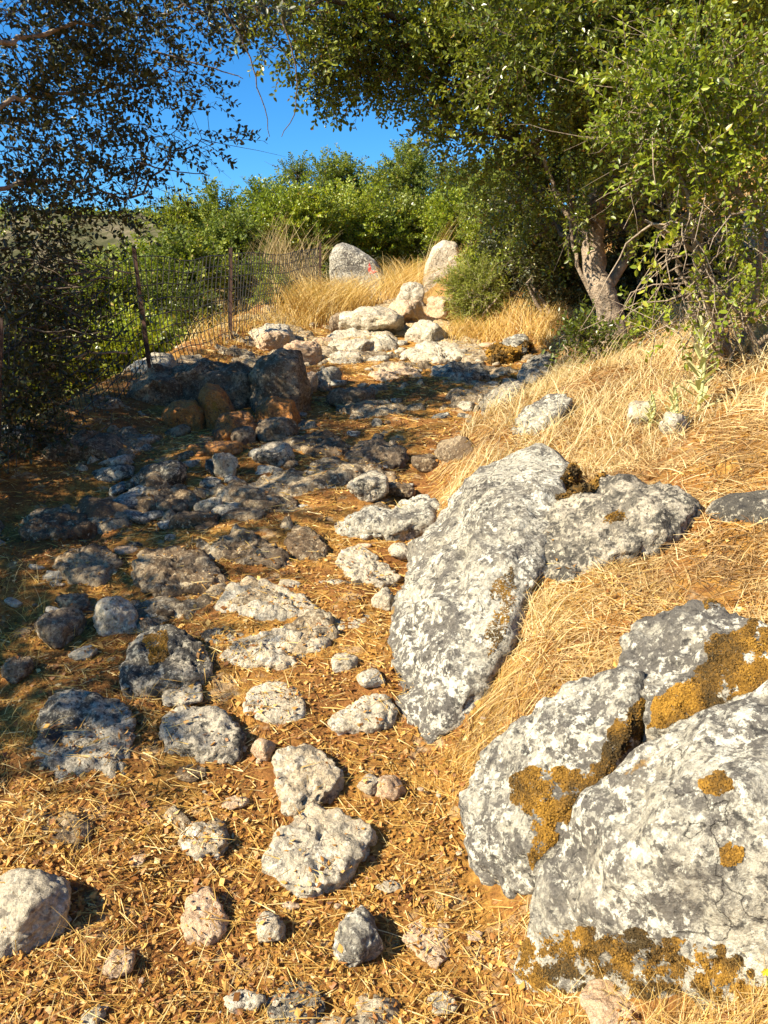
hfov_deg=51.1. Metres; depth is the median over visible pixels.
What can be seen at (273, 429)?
stone
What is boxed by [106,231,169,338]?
bush
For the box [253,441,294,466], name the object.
stone
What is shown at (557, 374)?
tall dry grass
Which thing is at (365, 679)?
stone
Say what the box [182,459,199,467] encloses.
stone
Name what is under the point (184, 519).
stone
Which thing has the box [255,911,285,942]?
stone
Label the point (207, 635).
stone
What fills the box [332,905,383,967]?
stone
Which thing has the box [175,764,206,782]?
stone
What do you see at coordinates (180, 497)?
stone
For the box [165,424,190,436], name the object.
stone
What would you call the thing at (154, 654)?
stone
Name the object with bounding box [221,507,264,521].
stone
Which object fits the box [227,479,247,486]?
stone
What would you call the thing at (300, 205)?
bush
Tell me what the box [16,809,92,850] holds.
stone
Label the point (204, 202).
tree
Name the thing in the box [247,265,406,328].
tall grass clump
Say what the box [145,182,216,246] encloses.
bush
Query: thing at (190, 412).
stone
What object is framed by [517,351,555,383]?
stone
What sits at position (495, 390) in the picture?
stone
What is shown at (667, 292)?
shrub
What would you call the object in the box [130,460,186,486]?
stone
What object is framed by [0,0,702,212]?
sky
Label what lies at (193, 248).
bush
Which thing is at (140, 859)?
stone
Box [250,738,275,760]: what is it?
stone
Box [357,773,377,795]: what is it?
stone
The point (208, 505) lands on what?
stone
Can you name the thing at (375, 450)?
stone
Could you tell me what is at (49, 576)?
stone
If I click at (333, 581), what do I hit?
stone
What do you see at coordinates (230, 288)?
wire fence
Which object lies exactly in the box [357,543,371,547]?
stone
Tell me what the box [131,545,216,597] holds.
stone
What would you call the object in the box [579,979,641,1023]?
stone
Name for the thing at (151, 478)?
stone
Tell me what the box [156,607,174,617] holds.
stone
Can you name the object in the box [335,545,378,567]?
stone
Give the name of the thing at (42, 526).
stone
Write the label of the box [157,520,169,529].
stone
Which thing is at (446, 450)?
stone
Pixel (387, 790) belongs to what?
stone
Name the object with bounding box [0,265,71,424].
bush
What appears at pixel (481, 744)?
dry grass tuft
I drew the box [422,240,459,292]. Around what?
standing rock
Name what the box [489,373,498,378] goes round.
stone
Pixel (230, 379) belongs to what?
boulder
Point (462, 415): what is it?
stone
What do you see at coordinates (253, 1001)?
stone
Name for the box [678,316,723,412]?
woolly plant
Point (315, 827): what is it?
stone
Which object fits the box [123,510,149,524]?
stone
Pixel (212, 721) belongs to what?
stone
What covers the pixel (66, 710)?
stone
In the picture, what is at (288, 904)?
stone
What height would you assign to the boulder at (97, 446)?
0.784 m
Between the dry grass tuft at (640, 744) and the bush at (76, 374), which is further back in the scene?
the bush at (76, 374)
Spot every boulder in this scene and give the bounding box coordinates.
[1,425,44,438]
[41,429,123,461]
[123,352,177,374]
[126,363,182,406]
[172,358,252,408]
[248,348,311,412]
[249,323,296,342]
[387,443,582,743]
[458,665,645,898]
[513,680,767,1009]
[542,471,700,582]
[617,598,767,743]
[705,490,767,523]
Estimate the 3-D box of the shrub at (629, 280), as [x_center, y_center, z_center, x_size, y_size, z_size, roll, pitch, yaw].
[2.568,-2.425,7.859,1.391,1.443,1.388,-11,17,-38]
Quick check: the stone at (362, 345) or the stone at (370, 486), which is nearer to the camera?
the stone at (370, 486)
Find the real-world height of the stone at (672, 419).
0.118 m
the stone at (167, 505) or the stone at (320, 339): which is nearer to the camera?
the stone at (167, 505)
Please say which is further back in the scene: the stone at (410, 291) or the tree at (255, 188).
the tree at (255, 188)
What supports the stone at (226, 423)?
on the bedrock at (290, 483)
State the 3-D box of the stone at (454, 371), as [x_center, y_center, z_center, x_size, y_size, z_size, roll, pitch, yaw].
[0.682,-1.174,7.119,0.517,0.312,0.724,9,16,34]
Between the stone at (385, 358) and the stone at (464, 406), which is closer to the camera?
the stone at (464, 406)
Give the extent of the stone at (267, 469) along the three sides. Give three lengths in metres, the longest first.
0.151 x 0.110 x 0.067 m
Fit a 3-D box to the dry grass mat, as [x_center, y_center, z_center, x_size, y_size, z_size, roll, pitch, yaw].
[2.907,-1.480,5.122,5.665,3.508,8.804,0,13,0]
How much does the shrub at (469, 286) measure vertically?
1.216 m
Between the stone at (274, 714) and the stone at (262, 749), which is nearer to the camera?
the stone at (262, 749)
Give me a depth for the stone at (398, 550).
3.58 m
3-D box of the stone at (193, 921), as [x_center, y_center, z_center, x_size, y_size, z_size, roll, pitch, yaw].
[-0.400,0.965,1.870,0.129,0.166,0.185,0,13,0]
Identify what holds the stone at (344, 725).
on the ground at (160, 774)
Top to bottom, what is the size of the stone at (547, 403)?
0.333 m
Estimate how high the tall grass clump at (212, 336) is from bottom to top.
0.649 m
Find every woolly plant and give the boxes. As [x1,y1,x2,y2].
[639,390,656,428]
[657,382,683,423]
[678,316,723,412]
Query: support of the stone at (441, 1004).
on the ground at (160, 774)
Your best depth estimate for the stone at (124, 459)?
4.68 m
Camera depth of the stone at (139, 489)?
4.32 m
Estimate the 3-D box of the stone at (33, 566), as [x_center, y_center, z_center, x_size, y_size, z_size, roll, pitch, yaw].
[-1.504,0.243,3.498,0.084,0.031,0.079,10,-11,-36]
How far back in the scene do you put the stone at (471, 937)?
1.82 m
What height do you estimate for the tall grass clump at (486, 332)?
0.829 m
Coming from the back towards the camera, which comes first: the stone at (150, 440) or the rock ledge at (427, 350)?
the rock ledge at (427, 350)
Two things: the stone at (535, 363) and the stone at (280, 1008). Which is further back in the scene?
the stone at (535, 363)
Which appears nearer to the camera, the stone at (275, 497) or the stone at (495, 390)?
the stone at (275, 497)
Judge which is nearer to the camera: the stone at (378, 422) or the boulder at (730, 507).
the boulder at (730, 507)
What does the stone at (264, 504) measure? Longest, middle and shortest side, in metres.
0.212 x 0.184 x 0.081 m
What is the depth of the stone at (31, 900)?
1.74 m
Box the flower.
[761,968,767,991]
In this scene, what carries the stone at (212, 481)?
on the ground at (160, 774)
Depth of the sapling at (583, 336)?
5.99 m
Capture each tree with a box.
[0,0,308,472]
[185,175,247,309]
[195,0,767,357]
[230,174,281,221]
[261,150,315,194]
[303,142,389,271]
[362,132,439,265]
[411,151,482,244]
[453,139,549,244]
[489,77,649,216]
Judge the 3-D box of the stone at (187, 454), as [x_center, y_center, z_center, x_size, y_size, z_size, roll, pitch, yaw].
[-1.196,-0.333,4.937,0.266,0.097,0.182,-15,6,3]
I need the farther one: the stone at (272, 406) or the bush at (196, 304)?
the bush at (196, 304)
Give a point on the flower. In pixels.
(765, 970)
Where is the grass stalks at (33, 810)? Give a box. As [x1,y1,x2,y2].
[0,558,264,1023]
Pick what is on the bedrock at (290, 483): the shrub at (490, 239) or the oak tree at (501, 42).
the oak tree at (501, 42)
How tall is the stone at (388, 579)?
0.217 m
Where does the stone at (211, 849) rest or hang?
on the ground at (160, 774)
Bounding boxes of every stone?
[0,868,71,958]
[1,656,33,683]
[4,597,21,607]
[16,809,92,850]
[18,512,97,542]
[28,564,44,569]
[30,688,135,782]
[34,607,87,648]
[42,570,62,580]
[45,606,59,611]
[49,580,61,586]
[52,543,122,586]
[55,593,93,613]
[68,645,97,660]
[74,495,132,517]
[79,1004,106,1023]
[91,464,133,482]
[92,595,138,636]
[98,454,133,465]
[102,947,134,979]
[109,481,125,496]
[112,491,140,508]
[114,546,136,554]
[118,624,213,698]
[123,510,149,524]
[124,481,134,490]
[126,542,142,545]
[127,854,146,867]
[128,485,147,493]
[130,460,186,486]
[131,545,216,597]
[133,484,199,513]
[137,437,155,443]
[140,444,151,450]
[140,471,172,486]
[141,510,163,520]
[154,501,172,511]
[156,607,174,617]
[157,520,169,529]
[159,705,246,765]
[161,399,205,430]
[161,682,202,706]
[164,534,175,540]
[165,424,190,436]
[168,510,218,528]
[172,446,203,459]
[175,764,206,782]
[178,821,227,860]
[180,886,228,947]
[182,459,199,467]
[186,440,242,456]
[194,497,222,511]
[194,521,218,531]
[196,561,222,584]
[198,383,235,428]
[199,476,220,488]
[200,626,243,643]
[205,459,214,474]
[211,411,257,440]
[211,504,239,516]
[212,452,237,477]
[214,575,316,620]
[216,529,290,569]
[219,626,309,669]
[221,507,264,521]
[221,795,249,809]
[223,989,268,1013]
[224,475,239,482]
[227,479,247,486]
[227,502,238,506]
[228,486,266,502]
[230,426,255,444]
[238,500,281,511]
[242,681,305,724]
[248,448,259,458]
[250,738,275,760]
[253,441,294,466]
[254,331,289,351]
[255,395,300,425]
[255,416,298,442]
[255,465,281,474]
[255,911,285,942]
[261,801,377,898]
[267,495,299,512]
[267,980,325,1023]
[271,495,281,500]
[271,743,344,816]
[272,1000,279,1006]
[279,579,300,586]
[282,459,297,468]
[282,901,299,910]
[283,340,322,364]
[283,524,328,560]
[299,412,307,417]
[300,429,348,457]
[304,470,335,488]
[305,635,331,652]
[307,371,317,393]
[309,1001,316,1007]
[312,337,332,341]
[316,366,341,390]
[317,386,325,392]
[317,579,342,584]
[326,350,362,363]
[326,387,375,406]
[327,693,398,735]
[329,312,341,332]
[329,380,346,386]
[331,653,357,672]
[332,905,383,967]
[334,503,436,541]
[334,903,341,908]
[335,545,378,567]
[337,609,369,629]
[342,338,374,351]
[342,550,400,588]
[344,437,408,470]
[346,430,360,436]
[347,470,388,501]
[355,1001,363,1006]
[356,668,385,687]
[357,383,368,387]
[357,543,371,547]
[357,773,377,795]
[366,355,389,361]
[368,364,423,381]
[371,418,382,426]
[371,587,394,610]
[375,775,405,800]
[375,880,402,892]
[387,481,415,498]
[388,542,407,559]
[390,398,402,403]
[394,349,403,353]
[394,494,441,509]
[396,282,424,305]
[397,340,407,345]
[402,917,449,968]
[404,320,446,342]
[411,453,438,472]
[426,296,459,320]
[427,990,457,1015]
[430,361,490,383]
[431,412,450,418]
[434,435,472,462]
[453,356,460,360]
[457,400,474,411]
[457,413,471,417]
[466,930,482,940]
[478,342,491,346]
[479,381,525,414]
[484,333,533,364]
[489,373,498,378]
[498,371,507,374]
[502,378,517,382]
[510,393,572,435]
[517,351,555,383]
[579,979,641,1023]
[626,400,654,424]
[659,412,687,434]
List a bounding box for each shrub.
[423,245,514,326]
[442,185,528,292]
[448,197,517,293]
[494,199,610,316]
[516,0,767,378]
[576,193,703,318]
[636,222,766,308]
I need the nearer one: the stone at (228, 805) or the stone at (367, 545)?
the stone at (228, 805)
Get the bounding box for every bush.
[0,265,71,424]
[1,312,125,420]
[33,246,159,340]
[80,298,196,379]
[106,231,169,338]
[127,219,240,320]
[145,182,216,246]
[157,269,232,342]
[193,198,282,316]
[214,250,289,310]
[219,171,351,276]
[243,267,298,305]
[301,174,421,277]
[377,189,432,272]
[408,181,479,257]
[694,248,767,326]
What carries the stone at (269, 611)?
on the ground at (160, 774)
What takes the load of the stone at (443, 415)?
on the bedrock at (290, 483)
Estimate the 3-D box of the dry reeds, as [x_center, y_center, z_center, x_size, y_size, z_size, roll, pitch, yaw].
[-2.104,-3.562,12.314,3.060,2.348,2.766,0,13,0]
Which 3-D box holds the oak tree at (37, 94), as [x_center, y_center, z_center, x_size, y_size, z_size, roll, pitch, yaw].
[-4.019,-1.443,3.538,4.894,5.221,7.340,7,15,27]
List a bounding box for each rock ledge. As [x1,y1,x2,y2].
[327,327,398,351]
[338,306,403,333]
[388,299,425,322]
[400,340,466,364]
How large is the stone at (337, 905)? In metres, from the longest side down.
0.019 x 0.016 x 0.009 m
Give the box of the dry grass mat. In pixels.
[427,249,767,1023]
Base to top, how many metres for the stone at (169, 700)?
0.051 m
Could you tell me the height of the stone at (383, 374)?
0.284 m
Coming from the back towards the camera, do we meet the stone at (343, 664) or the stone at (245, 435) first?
the stone at (245, 435)
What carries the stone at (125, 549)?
on the ground at (160, 774)
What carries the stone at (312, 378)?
on the bedrock at (290, 483)
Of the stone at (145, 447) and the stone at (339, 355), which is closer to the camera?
the stone at (145, 447)
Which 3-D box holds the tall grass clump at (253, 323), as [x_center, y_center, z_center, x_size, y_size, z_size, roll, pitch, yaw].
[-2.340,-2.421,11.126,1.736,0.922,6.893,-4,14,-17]
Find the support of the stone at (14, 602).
on the ground at (160, 774)
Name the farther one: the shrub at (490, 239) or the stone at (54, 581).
the shrub at (490, 239)
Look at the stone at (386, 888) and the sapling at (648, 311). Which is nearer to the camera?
the stone at (386, 888)
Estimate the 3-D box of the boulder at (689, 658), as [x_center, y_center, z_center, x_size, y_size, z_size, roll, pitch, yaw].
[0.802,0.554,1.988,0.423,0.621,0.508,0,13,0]
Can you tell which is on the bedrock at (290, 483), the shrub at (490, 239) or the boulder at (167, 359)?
the boulder at (167, 359)
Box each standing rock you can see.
[329,243,384,294]
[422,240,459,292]
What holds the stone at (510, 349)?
on the ground at (160, 774)
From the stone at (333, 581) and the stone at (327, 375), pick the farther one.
the stone at (327, 375)
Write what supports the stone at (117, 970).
on the ground at (160, 774)
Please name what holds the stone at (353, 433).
on the ground at (160, 774)
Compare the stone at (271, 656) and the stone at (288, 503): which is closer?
the stone at (271, 656)
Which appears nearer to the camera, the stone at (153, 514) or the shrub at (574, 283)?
the stone at (153, 514)
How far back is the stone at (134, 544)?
3.69 m
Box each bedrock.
[0,331,533,1023]
[222,272,480,345]
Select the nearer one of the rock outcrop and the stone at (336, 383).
the stone at (336, 383)
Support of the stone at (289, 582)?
on the bedrock at (290, 483)
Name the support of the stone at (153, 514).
on the ground at (160, 774)
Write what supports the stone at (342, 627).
on the ground at (160, 774)
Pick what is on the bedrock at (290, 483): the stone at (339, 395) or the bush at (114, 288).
the stone at (339, 395)
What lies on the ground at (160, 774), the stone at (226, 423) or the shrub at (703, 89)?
the shrub at (703, 89)
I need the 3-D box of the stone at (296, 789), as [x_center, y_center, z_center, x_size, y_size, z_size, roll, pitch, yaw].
[-0.212,0.782,2.289,0.216,0.212,0.246,-5,14,-20]
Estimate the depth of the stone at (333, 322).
9.38 m
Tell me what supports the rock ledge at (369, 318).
on the bedrock at (302, 336)
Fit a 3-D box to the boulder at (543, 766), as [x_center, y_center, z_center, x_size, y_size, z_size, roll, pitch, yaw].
[0.421,0.782,2.000,0.461,0.814,0.400,0,13,0]
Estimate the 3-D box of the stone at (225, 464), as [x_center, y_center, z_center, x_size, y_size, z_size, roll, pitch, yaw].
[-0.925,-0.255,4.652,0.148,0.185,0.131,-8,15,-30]
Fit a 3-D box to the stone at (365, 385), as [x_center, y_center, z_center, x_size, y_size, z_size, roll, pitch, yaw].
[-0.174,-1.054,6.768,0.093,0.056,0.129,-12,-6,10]
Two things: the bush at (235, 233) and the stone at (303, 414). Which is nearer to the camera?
the stone at (303, 414)
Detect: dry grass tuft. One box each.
[350,555,670,823]
[483,633,642,941]
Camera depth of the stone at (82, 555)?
3.46 m
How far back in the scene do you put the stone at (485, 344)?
8.41 m
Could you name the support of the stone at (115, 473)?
on the ground at (160, 774)
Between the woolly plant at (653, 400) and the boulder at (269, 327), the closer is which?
the woolly plant at (653, 400)
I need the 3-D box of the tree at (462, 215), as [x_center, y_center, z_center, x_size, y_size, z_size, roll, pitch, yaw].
[1.967,-5.192,13.103,1.702,1.742,1.687,9,16,34]
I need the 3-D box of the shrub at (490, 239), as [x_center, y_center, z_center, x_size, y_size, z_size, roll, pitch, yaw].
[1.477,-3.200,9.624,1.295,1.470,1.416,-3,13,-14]
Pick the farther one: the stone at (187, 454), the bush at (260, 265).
the bush at (260, 265)
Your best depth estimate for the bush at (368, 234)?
14.44 m
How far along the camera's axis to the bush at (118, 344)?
8.96 m
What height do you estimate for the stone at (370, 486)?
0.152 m
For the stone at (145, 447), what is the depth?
5.02 m
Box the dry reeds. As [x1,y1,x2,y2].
[210,206,339,323]
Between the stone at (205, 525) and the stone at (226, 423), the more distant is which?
the stone at (226, 423)
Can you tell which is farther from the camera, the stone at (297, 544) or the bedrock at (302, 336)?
the bedrock at (302, 336)
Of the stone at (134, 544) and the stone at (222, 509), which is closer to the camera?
the stone at (134, 544)
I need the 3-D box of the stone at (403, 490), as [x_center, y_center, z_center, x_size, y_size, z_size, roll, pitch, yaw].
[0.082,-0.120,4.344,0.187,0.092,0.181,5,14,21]
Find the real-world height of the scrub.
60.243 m
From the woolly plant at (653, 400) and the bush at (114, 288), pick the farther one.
the bush at (114, 288)
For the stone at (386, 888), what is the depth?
1.93 m
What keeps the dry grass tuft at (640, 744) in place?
on the ground at (160, 774)
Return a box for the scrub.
[0,203,428,297]
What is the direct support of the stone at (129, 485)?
on the ground at (160, 774)
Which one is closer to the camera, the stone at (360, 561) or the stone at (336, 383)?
the stone at (360, 561)
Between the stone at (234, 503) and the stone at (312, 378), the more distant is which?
the stone at (312, 378)
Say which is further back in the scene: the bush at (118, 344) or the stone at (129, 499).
the bush at (118, 344)
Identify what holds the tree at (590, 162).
on the ground at (160, 774)
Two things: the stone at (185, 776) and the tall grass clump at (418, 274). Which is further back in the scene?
the tall grass clump at (418, 274)
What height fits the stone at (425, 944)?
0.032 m
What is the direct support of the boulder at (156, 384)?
on the bedrock at (290, 483)
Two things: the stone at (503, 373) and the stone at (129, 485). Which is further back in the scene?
the stone at (503, 373)
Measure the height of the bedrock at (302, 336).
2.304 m
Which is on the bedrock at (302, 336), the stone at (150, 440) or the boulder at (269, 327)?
the boulder at (269, 327)
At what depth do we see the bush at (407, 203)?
15.07 m
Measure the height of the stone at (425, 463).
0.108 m
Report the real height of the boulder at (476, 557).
1.040 m
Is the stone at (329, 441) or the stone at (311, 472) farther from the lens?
the stone at (329, 441)
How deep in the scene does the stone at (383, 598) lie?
3.12 m
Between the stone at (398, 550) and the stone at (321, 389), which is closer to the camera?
the stone at (398, 550)
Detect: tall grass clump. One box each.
[159,301,306,347]
[176,314,254,351]
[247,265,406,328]
[254,304,322,332]
[367,214,476,299]
[415,289,591,350]
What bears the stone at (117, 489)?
on the ground at (160, 774)
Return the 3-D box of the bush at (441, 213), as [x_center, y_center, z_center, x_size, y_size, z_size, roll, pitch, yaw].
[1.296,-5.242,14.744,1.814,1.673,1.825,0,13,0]
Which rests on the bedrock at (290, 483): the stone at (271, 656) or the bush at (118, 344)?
the stone at (271, 656)
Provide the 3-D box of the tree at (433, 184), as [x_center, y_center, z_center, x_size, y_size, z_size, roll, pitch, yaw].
[1.649,-6.295,16.983,2.144,2.503,2.095,8,15,31]
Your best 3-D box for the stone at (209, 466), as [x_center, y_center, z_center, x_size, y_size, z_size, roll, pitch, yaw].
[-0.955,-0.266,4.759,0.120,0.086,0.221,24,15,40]
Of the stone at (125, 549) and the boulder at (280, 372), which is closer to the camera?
the stone at (125, 549)
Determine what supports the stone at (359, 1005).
on the bedrock at (290, 483)
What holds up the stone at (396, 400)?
on the ground at (160, 774)
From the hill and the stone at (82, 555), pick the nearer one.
the stone at (82, 555)
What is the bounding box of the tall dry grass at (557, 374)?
[444,173,767,657]
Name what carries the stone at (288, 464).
on the bedrock at (290, 483)
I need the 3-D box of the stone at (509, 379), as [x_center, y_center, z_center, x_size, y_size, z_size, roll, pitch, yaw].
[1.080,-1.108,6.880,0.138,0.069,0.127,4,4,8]
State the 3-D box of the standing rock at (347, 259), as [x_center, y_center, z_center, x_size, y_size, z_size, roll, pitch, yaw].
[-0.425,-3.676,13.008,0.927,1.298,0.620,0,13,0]
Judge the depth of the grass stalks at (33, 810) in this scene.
1.97 m
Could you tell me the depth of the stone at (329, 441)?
5.04 m
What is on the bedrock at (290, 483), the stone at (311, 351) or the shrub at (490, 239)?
the stone at (311, 351)
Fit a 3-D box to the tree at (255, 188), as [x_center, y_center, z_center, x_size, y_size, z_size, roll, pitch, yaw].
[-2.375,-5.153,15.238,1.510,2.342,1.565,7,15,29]
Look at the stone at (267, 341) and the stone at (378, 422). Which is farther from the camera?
the stone at (267, 341)
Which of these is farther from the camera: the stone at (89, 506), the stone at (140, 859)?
the stone at (89, 506)
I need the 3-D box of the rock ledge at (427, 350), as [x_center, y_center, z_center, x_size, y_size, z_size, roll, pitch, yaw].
[0.548,-1.559,8.104,0.677,0.332,0.753,7,15,29]
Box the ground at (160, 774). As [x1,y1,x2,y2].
[0,126,767,1023]
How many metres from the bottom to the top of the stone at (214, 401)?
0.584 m
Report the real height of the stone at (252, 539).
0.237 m
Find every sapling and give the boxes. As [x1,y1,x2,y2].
[513,292,631,377]
[590,255,683,351]
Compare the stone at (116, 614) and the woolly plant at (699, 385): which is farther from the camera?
the woolly plant at (699, 385)
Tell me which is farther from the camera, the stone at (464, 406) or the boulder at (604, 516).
the stone at (464, 406)
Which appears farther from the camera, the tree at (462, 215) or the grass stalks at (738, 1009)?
the tree at (462, 215)
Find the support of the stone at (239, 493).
on the ground at (160, 774)
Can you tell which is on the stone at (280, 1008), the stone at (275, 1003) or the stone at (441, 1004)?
the stone at (275, 1003)
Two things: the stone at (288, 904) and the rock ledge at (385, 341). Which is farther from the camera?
the rock ledge at (385, 341)
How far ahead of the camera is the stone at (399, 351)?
8.19 m
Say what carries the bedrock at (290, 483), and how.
on the ground at (160, 774)
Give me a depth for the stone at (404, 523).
3.80 m
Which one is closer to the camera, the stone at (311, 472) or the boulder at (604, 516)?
the boulder at (604, 516)
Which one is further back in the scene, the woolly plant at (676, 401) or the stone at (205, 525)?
the stone at (205, 525)
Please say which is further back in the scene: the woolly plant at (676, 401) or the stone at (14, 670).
the woolly plant at (676, 401)
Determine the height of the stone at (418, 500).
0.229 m
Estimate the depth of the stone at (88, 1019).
1.59 m
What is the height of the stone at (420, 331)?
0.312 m
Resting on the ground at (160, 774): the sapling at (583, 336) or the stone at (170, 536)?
the stone at (170, 536)
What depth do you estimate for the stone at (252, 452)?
4.87 m
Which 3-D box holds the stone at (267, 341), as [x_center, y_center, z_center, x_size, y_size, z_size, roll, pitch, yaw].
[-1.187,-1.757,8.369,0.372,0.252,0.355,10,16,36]
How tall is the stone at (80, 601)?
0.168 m
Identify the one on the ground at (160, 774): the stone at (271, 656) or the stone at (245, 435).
the stone at (245, 435)
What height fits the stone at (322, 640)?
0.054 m
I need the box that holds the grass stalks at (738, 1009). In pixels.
[480,941,767,1023]
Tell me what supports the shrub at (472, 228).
on the ground at (160, 774)
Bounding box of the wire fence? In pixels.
[0,243,321,473]
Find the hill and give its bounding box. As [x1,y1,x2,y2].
[0,208,430,306]
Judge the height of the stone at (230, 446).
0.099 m
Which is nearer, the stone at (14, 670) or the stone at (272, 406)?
the stone at (14, 670)
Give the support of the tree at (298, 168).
on the ground at (160, 774)
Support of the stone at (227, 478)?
on the ground at (160, 774)
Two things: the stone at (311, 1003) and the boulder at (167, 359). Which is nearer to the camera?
the stone at (311, 1003)
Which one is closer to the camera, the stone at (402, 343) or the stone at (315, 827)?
the stone at (315, 827)
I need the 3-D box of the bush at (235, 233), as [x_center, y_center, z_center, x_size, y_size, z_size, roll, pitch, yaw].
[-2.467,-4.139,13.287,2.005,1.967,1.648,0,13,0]
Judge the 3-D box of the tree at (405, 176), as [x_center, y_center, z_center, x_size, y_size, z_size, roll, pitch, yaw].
[0.680,-6.748,18.058,3.122,3.160,2.367,0,13,0]
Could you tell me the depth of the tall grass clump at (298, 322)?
9.49 m
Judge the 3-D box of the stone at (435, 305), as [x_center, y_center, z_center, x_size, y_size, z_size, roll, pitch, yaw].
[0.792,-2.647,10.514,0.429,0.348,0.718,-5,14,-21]
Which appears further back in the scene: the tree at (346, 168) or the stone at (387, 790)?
the tree at (346, 168)
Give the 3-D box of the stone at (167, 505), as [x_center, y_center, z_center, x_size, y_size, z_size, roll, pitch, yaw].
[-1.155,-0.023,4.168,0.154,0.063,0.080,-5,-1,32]
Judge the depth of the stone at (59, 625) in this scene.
2.97 m
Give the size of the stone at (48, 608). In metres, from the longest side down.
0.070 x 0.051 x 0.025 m
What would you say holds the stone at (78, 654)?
on the ground at (160, 774)
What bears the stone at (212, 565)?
on the ground at (160, 774)
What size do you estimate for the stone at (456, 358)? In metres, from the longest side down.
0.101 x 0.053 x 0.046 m
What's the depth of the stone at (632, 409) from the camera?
3.67 m

